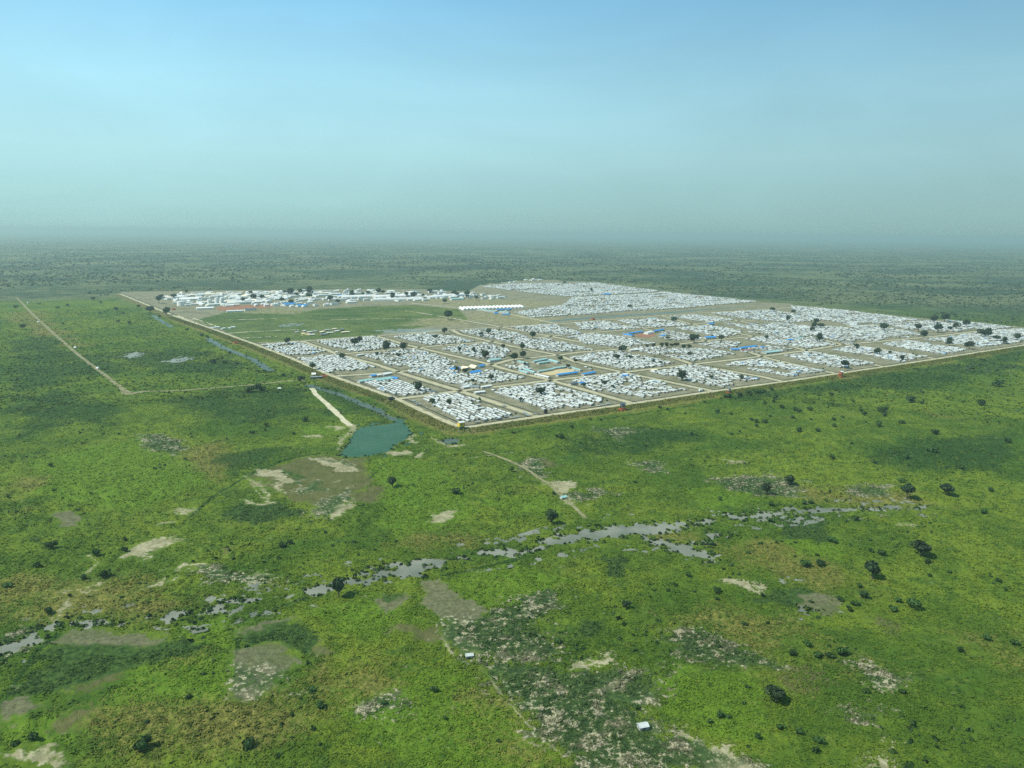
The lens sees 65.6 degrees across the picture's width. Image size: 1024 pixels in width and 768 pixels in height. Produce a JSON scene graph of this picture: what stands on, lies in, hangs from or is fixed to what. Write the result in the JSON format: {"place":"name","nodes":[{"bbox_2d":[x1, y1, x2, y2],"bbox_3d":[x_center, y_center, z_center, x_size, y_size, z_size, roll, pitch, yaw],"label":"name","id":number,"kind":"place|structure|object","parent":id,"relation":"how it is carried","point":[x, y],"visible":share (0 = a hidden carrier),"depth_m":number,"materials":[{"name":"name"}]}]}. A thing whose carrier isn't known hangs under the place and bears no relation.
{"place":"outdoors","nodes":[
{"label":"outdoors","id":0,"kind":"place"},
{"bbox_2d":[2,296,126,389],"bbox_3d":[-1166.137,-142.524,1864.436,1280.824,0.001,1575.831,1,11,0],"label":"dirt track","id":1,"kind":"structure","parent":0,"point":[71,348],"depth_m":1481.40,"materials":[{"name":"soil"}]},
{"bbox_2d":[116,351,144,359],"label":"flood water","id":2,"kind":"structure","parent":0,"point":[136,354],"depth_m":1411.04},
{"bbox_2d":[150,315,172,326],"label":"channel water","id":3,"kind":"structure","parent":0,"point":[162,321],"depth_m":1946.63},
{"bbox_2d":[162,356,193,364],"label":"flood water","id":4,"kind":"structure","parent":0,"point":[173,360],"depth_m":1371.84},
{"bbox_2d":[145,380,303,391],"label":"dirt track","id":5,"kind":"structure","parent":0,"point":[227,386],"depth_m":1136.93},
{"bbox_2d":[204,338,274,370],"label":"channel water","id":6,"kind":"structure","parent":0,"point":[260,364],"depth_m":1423.25,"materials":[{"name":"liquid"}]},
{"bbox_2d":[216,305,271,310],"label":"yard ground","id":7,"kind":"structure","parent":0,"point":[240,307],"depth_m":2303.47,"materials":[{"name":"soil"}]},
{"bbox_2d":[304,384,396,420],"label":"channel water","id":8,"kind":"structure","parent":0,"point":[369,406],"depth_m":1042.41,"materials":[{"name":"liquid"}]},
{"bbox_2d":[339,418,423,456],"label":"pond water","id":9,"kind":"structure","parent":0,"point":[369,440],"depth_m":861.21,"materials":[{"name":"liquid"}]},
{"bbox_2d":[374,329,447,332],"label":"standing water","id":10,"kind":"structure","parent":0,"point":[406,331],"depth_m":1802.51,"materials":[{"name":"liquid"}]},
{"bbox_2d":[300,341,536,415],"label":"camp road","id":11,"kind":"structure","parent":0,"point":[464,392],"depth_m":1176.11,"materials":[{"name":"soil"}]},
{"bbox_2d":[440,438,458,443],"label":"pool water","id":12,"kind":"structure","parent":0,"point":[448,441],"depth_m":852.90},
{"bbox_2d":[0,498,937,662],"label":"marsh water","id":13,"kind":"structure","parent":0,"point":[413,569],"depth_m":554.61,"materials":[{"name":"liquid"}]},
{"bbox_2d":[415,303,552,322],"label":"camp road","id":14,"kind":"structure","parent":0,"point":[501,313],"depth_m":2171.68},
{"bbox_2d":[373,335,630,402],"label":"camp road","id":15,"kind":"structure","parent":0,"point":[565,384],"depth_m":1285.30,"materials":[{"name":"soil"}]},
{"bbox_2d":[0,231,1023,767],"bbox_3d":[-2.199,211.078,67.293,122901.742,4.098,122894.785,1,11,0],"label":"ground","id":16,"kind":"structure","parent":0,"point":[320,483],"depth_m":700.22,"materials":[{"name":"plant"}]},
{"bbox_2d":[1,582,14,587],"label":"bush","id":17,"kind":"object","parent":16,"relation":"on","point":[6,584],"visible":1,"depth_m":493.32,"materials":[{"name":"green plant"}]},
{"bbox_2d":[10,740,19,746],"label":"bush","id":18,"kind":"object","parent":16,"relation":"on","point":[16,743],"visible":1,"depth_m":344.24,"materials":[{"name":"green plant"}]},
{"bbox_2d":[27,731,38,740],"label":"bush","id":19,"kind":"object","parent":16,"relation":"on","point":[32,735],"visible":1,"depth_m":346.30,"materials":[{"name":"green plant"}]},
{"bbox_2d":[44,540,58,547],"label":"bush","id":20,"kind":"object","parent":16,"relation":"on","point":[50,544],"visible":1,"depth_m":553.38,"materials":[{"name":"green plant"}]},
{"bbox_2d":[91,548,99,554],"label":"bush","id":21,"kind":"object","parent":16,"relation":"on","point":[95,551],"visible":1,"depth_m":542.31,"materials":[{"name":"green plant"}]},
{"bbox_2d":[99,569,111,576],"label":"bush","id":22,"kind":"object","parent":16,"relation":"on","point":[104,572],"visible":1,"depth_m":508.88,"materials":[{"name":"green plant"}]},
{"bbox_2d":[118,388,144,394],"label":"track junction","id":23,"kind":"object","parent":16,"relation":"on","point":[124,391],"visible":1,"depth_m":1088.51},
{"bbox_2d":[132,739,146,750],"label":"bush","id":24,"kind":"object","parent":16,"relation":"on","point":[139,745],"visible":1,"depth_m":338.12,"materials":[{"name":"green plant"}]},
{"bbox_2d":[140,733,151,743],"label":"bush","id":25,"kind":"object","parent":16,"relation":"on","point":[147,738],"visible":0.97,"depth_m":342.71,"materials":[{"name":"green plant"}]},
{"bbox_2d":[179,297,198,300],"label":"base hall","id":26,"kind":"structure","parent":16,"relation":"on","point":[193,298],"depth_m":2527.91,"materials":[{"name":"metal"}]},
{"bbox_2d":[242,736,253,747],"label":"bush","id":27,"kind":"object","parent":16,"relation":"on","point":[248,741],"visible":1,"depth_m":342.14,"materials":[{"name":"green plant"}]},
{"bbox_2d":[316,699,323,708],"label":"bush","id":28,"kind":"object","parent":16,"relation":"on","point":[319,704],"visible":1,"depth_m":371.45,"materials":[{"name":"green plant"}]},
{"bbox_2d":[309,388,352,425],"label":"footpath","id":29,"kind":"structure","parent":16,"relation":"on","point":[333,410],"depth_m":1002.80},
{"bbox_2d":[331,577,346,596],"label":"tree","id":30,"kind":"object","parent":16,"relation":"on","point":[337,584],"visible":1,"depth_m":482.76,"materials":[{"name":"green plant"}]},
{"bbox_2d":[341,294,373,297],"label":"vaulted hall","id":31,"kind":"structure","parent":16,"relation":"on","point":[365,296],"depth_m":2683.69,"materials":[{"name":"metal"}]},
{"bbox_2d":[373,376,392,381],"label":"market hall","id":32,"kind":"structure","parent":16,"relation":"on","point":[382,378],"depth_m":1186.57,"materials":[{"name":"metal"}]},
{"bbox_2d":[382,340,390,349],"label":"tree","id":33,"kind":"object","parent":16,"relation":"on","point":[386,344],"visible":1,"depth_m":1476.61,"materials":[{"name":"green plant"}]},
{"bbox_2d":[373,294,409,297],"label":"vaulted hall","id":34,"kind":"structure","parent":16,"relation":"on","point":[399,295],"depth_m":2715.51,"materials":[{"name":"metal"}]},
{"bbox_2d":[387,476,395,486],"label":"tree","id":35,"kind":"object","parent":16,"relation":"on","point":[391,480],"visible":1,"depth_m":695.23,"materials":[{"name":"green plant"}]},
{"bbox_2d":[373,297,421,300],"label":"vaulted hall","id":36,"kind":"structure","parent":16,"relation":"on","point":[388,299],"depth_m":2585.56,"materials":[{"name":"metal"}]},
{"bbox_2d":[413,381,421,390],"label":"tree","id":37,"kind":"object","parent":16,"relation":"on","point":[418,385],"visible":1,"depth_m":1108.32,"materials":[{"name":"green plant"}]},
{"bbox_2d":[308,341,538,413],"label":"roadside ditch","id":38,"kind":"object","parent":16,"relation":"on","point":[433,380],"visible":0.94,"depth_m":1184.65,"materials":[{"name":"soil"}]},
{"bbox_2d":[327,352,529,416],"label":"roadside ditch","id":39,"kind":"object","parent":16,"relation":"on","point":[447,389],"visible":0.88,"depth_m":1132.50,"materials":[{"name":"soil"}]},
{"bbox_2d":[424,293,467,298],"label":"vaulted hall","id":40,"kind":"structure","parent":16,"relation":"on","point":[443,295],"depth_m":2727.06,"materials":[{"name":"metal"}]},
{"bbox_2d":[0,340,937,668],"bbox_3d":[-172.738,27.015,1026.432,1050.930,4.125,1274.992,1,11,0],"label":"reeds","id":41,"kind":"object","parent":16,"relation":"on","point":[424,576],"visible":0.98,"depth_m":549.40,"materials":[{"name":"green plant"}]},
{"bbox_2d":[379,338,622,402],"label":"roadside ditch","id":42,"kind":"object","parent":16,"relation":"on","point":[520,374],"visible":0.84,"depth_m":1258.73,"materials":[{"name":"soil"}]},
{"bbox_2d":[300,322,702,357],"bbox_3d":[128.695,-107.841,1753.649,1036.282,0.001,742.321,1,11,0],"label":"roadside ditch","id":43,"kind":"object","parent":16,"relation":"on","point":[469,342],"visible":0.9,"depth_m":1602.58,"materials":[{"name":"soil"}]},
{"bbox_2d":[382,336,631,400],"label":"roadside ditch","id":44,"kind":"object","parent":16,"relation":"on","point":[509,368],"visible":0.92,"depth_m":1347.15,"materials":[{"name":"soil"}]},
{"bbox_2d":[0,243,1023,373],"bbox_3d":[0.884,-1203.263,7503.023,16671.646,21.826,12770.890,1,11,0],"label":"scrubland","id":45,"kind":"structure","parent":16,"relation":"on","point":[468,268],"depth_m":4753.19,"materials":[{"name":"green plant"}]},
{"bbox_2d":[0,308,1023,424],"bbox_3d":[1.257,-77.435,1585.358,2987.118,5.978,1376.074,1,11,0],"label":"grass","id":46,"kind":"structure","parent":16,"relation":"on","point":[312,380],"depth_m":1219.65,"materials":[{"name":"plant"}]},
{"bbox_2d":[0,332,1023,767],"bbox_3d":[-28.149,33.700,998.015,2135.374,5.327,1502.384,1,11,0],"label":"weed clumps","id":47,"kind":"object","parent":16,"relation":"on","point":[892,750],"visible":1,"depth_m":472.72,"materials":[{"name":"green plant"}]},
{"bbox_2d":[299,320,757,359],"bbox_3d":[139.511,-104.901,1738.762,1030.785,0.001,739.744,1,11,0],"label":"roadside ditch","id":48,"kind":"object","parent":16,"relation":"on","point":[566,335],"visible":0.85,"depth_m":1746.72,"materials":[{"name":"soil"}]},
{"bbox_2d":[482,451,586,517],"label":"footpath","id":49,"kind":"structure","parent":16,"relation":"on","point":[558,492],"depth_m":713.78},
{"bbox_2d":[536,368,553,372],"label":"school building","id":50,"kind":"structure","parent":16,"relation":"on","point":[545,370],"depth_m":1285.05,"materials":[{"name":"metal"}]},
{"bbox_2d":[545,509,558,523],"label":"tree","id":51,"kind":"object","parent":16,"relation":"on","point":[551,514],"visible":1,"depth_m":609.58,"materials":[{"name":"green plant"}]},
{"bbox_2d":[115,294,1023,432],"bbox_3d":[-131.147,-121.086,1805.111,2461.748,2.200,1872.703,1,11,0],"label":"earth bund","id":52,"kind":"structure","parent":16,"relation":"on","point":[385,401],"depth_m":1097.36,"materials":[{"name":"brown soil"}]},
{"bbox_2d":[457,421,464,428],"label":"guard post","id":53,"kind":"object","parent":52,"relation":"on","point":[460,424],"visible":1,"depth_m":899.02,"materials":[{"name":"yellow paint"}]},
{"bbox_2d":[166,317,1023,432],"bbox_3d":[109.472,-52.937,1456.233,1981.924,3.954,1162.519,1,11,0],"label":"bank grass","id":54,"kind":"structure","parent":52,"relation":"on","point":[242,343],"depth_m":1167.87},
{"bbox_2d":[124,294,1021,425],"bbox_3d":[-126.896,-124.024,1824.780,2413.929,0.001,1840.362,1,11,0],"label":"perimeter ditch","id":55,"kind":"object","parent":16,"relation":"on","point":[581,408],"visible":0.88,"depth_m":1152.97,"materials":[{"name":"soil"}]},
{"bbox_2d":[450,331,697,389],"bbox_3d":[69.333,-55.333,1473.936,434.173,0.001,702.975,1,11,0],"label":"roadside ditch","id":56,"kind":"object","parent":16,"relation":"on","point":[566,360],"visible":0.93,"depth_m":1402.50,"materials":[{"name":"soil"}]},
{"bbox_2d":[457,330,712,389],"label":"roadside ditch","id":57,"kind":"object","parent":16,"relation":"on","point":[597,365],"visible":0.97,"depth_m":1328.66,"materials":[{"name":"soil"}]},
{"bbox_2d":[420,313,772,380],"bbox_3d":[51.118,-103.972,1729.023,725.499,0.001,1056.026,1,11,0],"label":"roadside ditch","id":58,"kind":"object","parent":16,"relation":"on","point":[579,342],"visible":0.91,"depth_m":1664.99,"materials":[{"name":"soil"}]},
{"bbox_2d":[341,324,866,374],"bbox_3d":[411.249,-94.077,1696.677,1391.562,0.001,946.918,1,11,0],"label":"roadside ditch","id":59,"kind":"object","parent":16,"relation":"on","point":[544,355],"visible":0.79,"depth_m":1444.06,"materials":[{"name":"soil"}]},
{"bbox_2d":[427,313,784,380],"bbox_3d":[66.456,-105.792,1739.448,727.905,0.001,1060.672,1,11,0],"label":"roadside ditch","id":60,"kind":"object","parent":16,"relation":"on","point":[665,353],"visible":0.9,"depth_m":1416.52,"materials":[{"name":"soil"}]},
{"bbox_2d":[622,600,631,608],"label":"tree","id":61,"kind":"object","parent":16,"relation":"on","point":[626,603],"visible":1,"depth_m":473.32,"materials":[{"name":"green plant"}]},
{"bbox_2d":[345,320,923,376],"bbox_3d":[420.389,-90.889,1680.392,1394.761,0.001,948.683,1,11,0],"label":"roadside ditch","id":62,"kind":"object","parent":16,"relation":"on","point":[576,353],"visible":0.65,"depth_m":1472.70,"materials":[{"name":"soil"}]},
{"bbox_2d":[261,283,1023,396],"bbox_3d":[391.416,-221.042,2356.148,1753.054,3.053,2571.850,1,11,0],"label":"shelters","id":63,"kind":"object","parent":16,"relation":"on","point":[433,368],"visible":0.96,"depth_m":1634.28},
{"bbox_2d":[636,721,649,730],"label":"field hut","id":64,"kind":"object","parent":16,"relation":"on","point":[642,726],"visible":1,"depth_m":358.77,"materials":[{"name":"metal"}]},
{"bbox_2d":[274,284,1021,417],"bbox_3d":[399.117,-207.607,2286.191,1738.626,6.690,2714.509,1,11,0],"label":"camp shrubs","id":65,"kind":"object","parent":16,"relation":"on","point":[479,398],"visible":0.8,"depth_m":1588.07,"materials":[{"name":"green plant"}]},
{"bbox_2d":[676,370,687,380],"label":"tree","id":66,"kind":"object","parent":16,"relation":"on","point":[682,374],"visible":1,"depth_m":1214.88,"materials":[{"name":"green plant"}]},
{"bbox_2d":[402,330,976,396],"bbox_3d":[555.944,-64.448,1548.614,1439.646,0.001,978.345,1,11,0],"label":"roadside ditch","id":67,"kind":"object","parent":16,"relation":"on","point":[671,365],"visible":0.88,"depth_m":1338.22,"materials":[{"name":"soil"}]},
{"bbox_2d":[689,334,700,342],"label":"tree","id":68,"kind":"object","parent":16,"relation":"on","point":[693,336],"visible":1,"depth_m":1642.53,"materials":[{"name":"green plant"}]},
{"bbox_2d":[404,327,1014,399],"bbox_3d":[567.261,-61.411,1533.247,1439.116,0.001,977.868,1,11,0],"label":"roadside ditch","id":69,"kind":"object","parent":16,"relation":"on","point":[700,364],"visible":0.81,"depth_m":1397.85,"materials":[{"name":"soil"}]},
{"bbox_2d":[761,482,772,494],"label":"tree","id":70,"kind":"object","parent":16,"relation":"on","point":[766,487],"visible":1,"depth_m":685.25,"materials":[{"name":"green plant"}]},
{"bbox_2d":[761,350,780,353],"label":"camp building","id":71,"kind":"structure","parent":16,"relation":"on","point":[774,351],"depth_m":1515.93,"materials":[{"name":"metal"}]},
{"bbox_2d":[763,684,785,702],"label":"tree","id":72,"kind":"object","parent":16,"relation":"on","point":[776,692],"visible":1,"depth_m":380.21,"materials":[{"name":"green plant"}]},
{"bbox_2d":[784,474,794,484],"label":"tree","id":73,"kind":"object","parent":16,"relation":"on","point":[790,478],"visible":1,"depth_m":712.75,"materials":[{"name":"green plant"}]},
{"bbox_2d":[799,560,811,565],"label":"bush","id":74,"kind":"object","parent":16,"relation":"on","point":[804,562],"visible":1,"depth_m":536.43,"materials":[{"name":"green plant"}]},
{"bbox_2d":[802,639,811,646],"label":"bush","id":75,"kind":"object","parent":16,"relation":"on","point":[807,643],"visible":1,"depth_m":431.83,"materials":[{"name":"green plant"}]},
{"bbox_2d":[812,651,822,656],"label":"bush","id":76,"kind":"object","parent":16,"relation":"on","point":[818,654],"visible":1,"depth_m":421.73,"materials":[{"name":"green plant"}]},
{"bbox_2d":[812,735,824,742],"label":"bush","id":77,"kind":"object","parent":16,"relation":"on","point":[816,739],"visible":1,"depth_m":350.12,"materials":[{"name":"green plant"}]},
{"bbox_2d":[816,559,825,565],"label":"bush","id":78,"kind":"object","parent":16,"relation":"on","point":[819,562],"visible":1,"depth_m":538.13,"materials":[{"name":"green plant"}]},
{"bbox_2d":[825,652,835,657],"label":"bush","id":79,"kind":"object","parent":16,"relation":"on","point":[830,654],"visible":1,"depth_m":421.27,"materials":[{"name":"green plant"}]},
{"bbox_2d":[836,646,849,654],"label":"bush","id":80,"kind":"object","parent":16,"relation":"on","point":[840,650],"visible":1,"depth_m":423.98,"materials":[{"name":"green plant"}]},
{"bbox_2d":[859,590,869,597],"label":"bush","id":81,"kind":"object","parent":16,"relation":"on","point":[864,593],"visible":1,"depth_m":492.40,"materials":[{"name":"green plant"}]},
{"bbox_2d":[864,560,880,578],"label":"tree","id":82,"kind":"object","parent":16,"relation":"on","point":[871,566],"visible":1,"depth_m":516.88,"materials":[{"name":"green plant"}]},
{"bbox_2d":[900,483,915,498],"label":"tree","id":83,"kind":"object","parent":16,"relation":"on","point":[907,488],"visible":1,"depth_m":675.30,"materials":[{"name":"green plant"}]},
{"bbox_2d":[905,396,916,401],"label":"bush","id":84,"kind":"object","parent":16,"relation":"on","point":[910,398],"visible":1,"depth_m":1072.15,"materials":[{"name":"green plant"}]},
{"bbox_2d":[906,597,922,608],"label":"bush","id":85,"kind":"object","parent":16,"relation":"on","point":[914,602],"visible":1,"depth_m":477.29,"materials":[{"name":"green plant"}]},
{"bbox_2d":[910,540,931,555],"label":"tree","id":86,"kind":"object","parent":16,"relation":"on","point":[921,546],"visible":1,"depth_m":554.90,"materials":[{"name":"green plant"}]},
{"bbox_2d":[926,446,938,451],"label":"bush","id":87,"kind":"object","parent":16,"relation":"on","point":[932,448],"visible":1,"depth_m":826.20,"materials":[{"name":"green plant"}]},
{"bbox_2d":[941,312,949,321],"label":"tree","id":88,"kind":"object","parent":16,"relation":"on","point":[944,316],"visible":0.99,"depth_m":2096.89,"materials":[{"name":"green plant"}]},
{"bbox_2d":[939,483,954,494],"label":"tree","id":89,"kind":"object","parent":16,"relation":"on","point":[946,487],"visible":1,"depth_m":687.01,"materials":[{"name":"green plant"}]},
{"bbox_2d":[964,341,975,348],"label":"tree","id":90,"kind":"object","parent":16,"relation":"on","point":[968,343],"visible":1,"depth_m":1593.04,"materials":[{"name":"green plant"}]},
{"bbox_2d":[983,327,993,335],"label":"tree","id":91,"kind":"object","parent":16,"relation":"on","point":[988,331],"visible":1,"depth_m":1782.21,"materials":[{"name":"green plant"}]},
{"bbox_2d":[991,380,1004,385],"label":"bush","id":92,"kind":"object","parent":16,"relation":"on","point":[997,382],"visible":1,"depth_m":1194.66,"materials":[{"name":"green plant"}]},
{"bbox_2d":[0,0,1023,241],"label":"sky","id":93,"kind":"structure","parent":0,"point":[742,119],"materials":[{"name":"blue"}]},
{"bbox_2d":[264,307,781,343],"bbox_3d":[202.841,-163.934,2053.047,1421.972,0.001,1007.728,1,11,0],"label":"roadside ditch","id":94,"kind":"object","parent":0,"point":[516,325],"visible":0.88,"depth_m":1950.92,"materials":[{"name":"soil"}]},
{"bbox_2d":[296,320,750,358],"bbox_3d":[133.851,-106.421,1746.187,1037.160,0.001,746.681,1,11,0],"label":"camp road","id":95,"kind":"structure","parent":0,"point":[514,339],"depth_m":1620.23,"materials":[{"name":"soil"}]},
{"bbox_2d":[259,307,788,344],"bbox_3d":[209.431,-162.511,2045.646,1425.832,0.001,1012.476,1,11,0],"label":"camp road","id":96,"kind":"structure","parent":0,"point":[520,325],"depth_m":1901.93,"materials":[{"name":"soil"}]},
{"bbox_2d":[539,368,573,374],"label":"yard ground","id":97,"kind":"structure","parent":0,"point":[556,371],"depth_m":1288.77,"materials":[{"name":"soil"}]},
{"bbox_2d":[555,371,577,376],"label":"school building","id":98,"kind":"structure","parent":0,"point":[566,373],"depth_m":1253.53,"materials":[{"name":"metal"}]},
{"bbox_2d":[120,294,1023,427],"bbox_3d":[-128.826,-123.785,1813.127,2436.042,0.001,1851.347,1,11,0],"label":"perimeter road","id":99,"kind":"structure","parent":0,"point":[409,404],"depth_m":1159.38,"materials":[{"name":"soil"}]},
{"bbox_2d":[451,330,710,390],"bbox_3d":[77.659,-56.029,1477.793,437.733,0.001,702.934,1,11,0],"label":"camp road","id":100,"kind":"structure","parent":0,"point":[454,331],"depth_m":1361.38,"materials":[{"name":"soil"}]},
{"bbox_2d":[407,311,781,380],"bbox_3d":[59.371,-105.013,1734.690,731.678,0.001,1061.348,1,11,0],"label":"camp road","id":101,"kind":"structure","parent":0,"point":[627,347],"depth_m":1437.59,"materials":[{"name":"soil"}]},
{"bbox_2d":[335,320,919,375],"bbox_3d":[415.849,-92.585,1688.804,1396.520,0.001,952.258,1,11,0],"label":"camp road","id":102,"kind":"structure","parent":0,"point":[572,353],"depth_m":1471.22,"materials":[{"name":"soil"}]},
{"bbox_2d":[544,307,738,322],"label":"road","id":103,"kind":"structure","parent":0,"point":[632,315],"depth_m":2191.77,"materials":[{"name":"soil"}]},
{"bbox_2d":[635,333,654,337],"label":"yard ground","id":104,"kind":"structure","parent":0,"point":[645,335],"depth_m":1760.13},
{"bbox_2d":[636,536,727,562],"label":"marsh water","id":105,"kind":"structure","parent":0,"point":[685,550],"depth_m":563.06,"materials":[{"name":"liquid"}]},
{"bbox_2d":[400,326,1013,398],"bbox_3d":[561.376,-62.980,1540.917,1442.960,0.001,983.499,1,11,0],"label":"camp road","id":106,"kind":"structure","parent":0,"point":[668,367],"depth_m":1339.12,"materials":[{"name":"soil"}]},
{"bbox_2d":[624,325,833,372],"bbox_3d":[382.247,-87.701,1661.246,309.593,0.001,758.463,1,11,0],"label":"camp road","id":107,"kind":"structure","parent":0,"point":[759,355],"depth_m":1443.51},
{"bbox_2d":[663,316,880,365],"bbox_3d":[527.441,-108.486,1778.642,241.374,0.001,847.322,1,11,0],"label":"camp road","id":108,"kind":"structure","parent":0,"point":[755,336],"depth_m":1779.54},
{"bbox_2d":[780,512,817,525],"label":"flood water","id":109,"kind":"structure","parent":0,"point":[798,519],"depth_m":626.49,"materials":[{"name":"liquid"}]},
{"bbox_2d":[797,606,842,619],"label":"flood water","id":110,"kind":"structure","parent":0,"point":[801,609],"depth_m":475.36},
{"bbox_2d":[712,315,932,358],"bbox_3d":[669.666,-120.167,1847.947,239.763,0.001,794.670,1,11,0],"label":"camp road","id":111,"kind":"structure","parent":0,"point":[825,340],"depth_m":1662.27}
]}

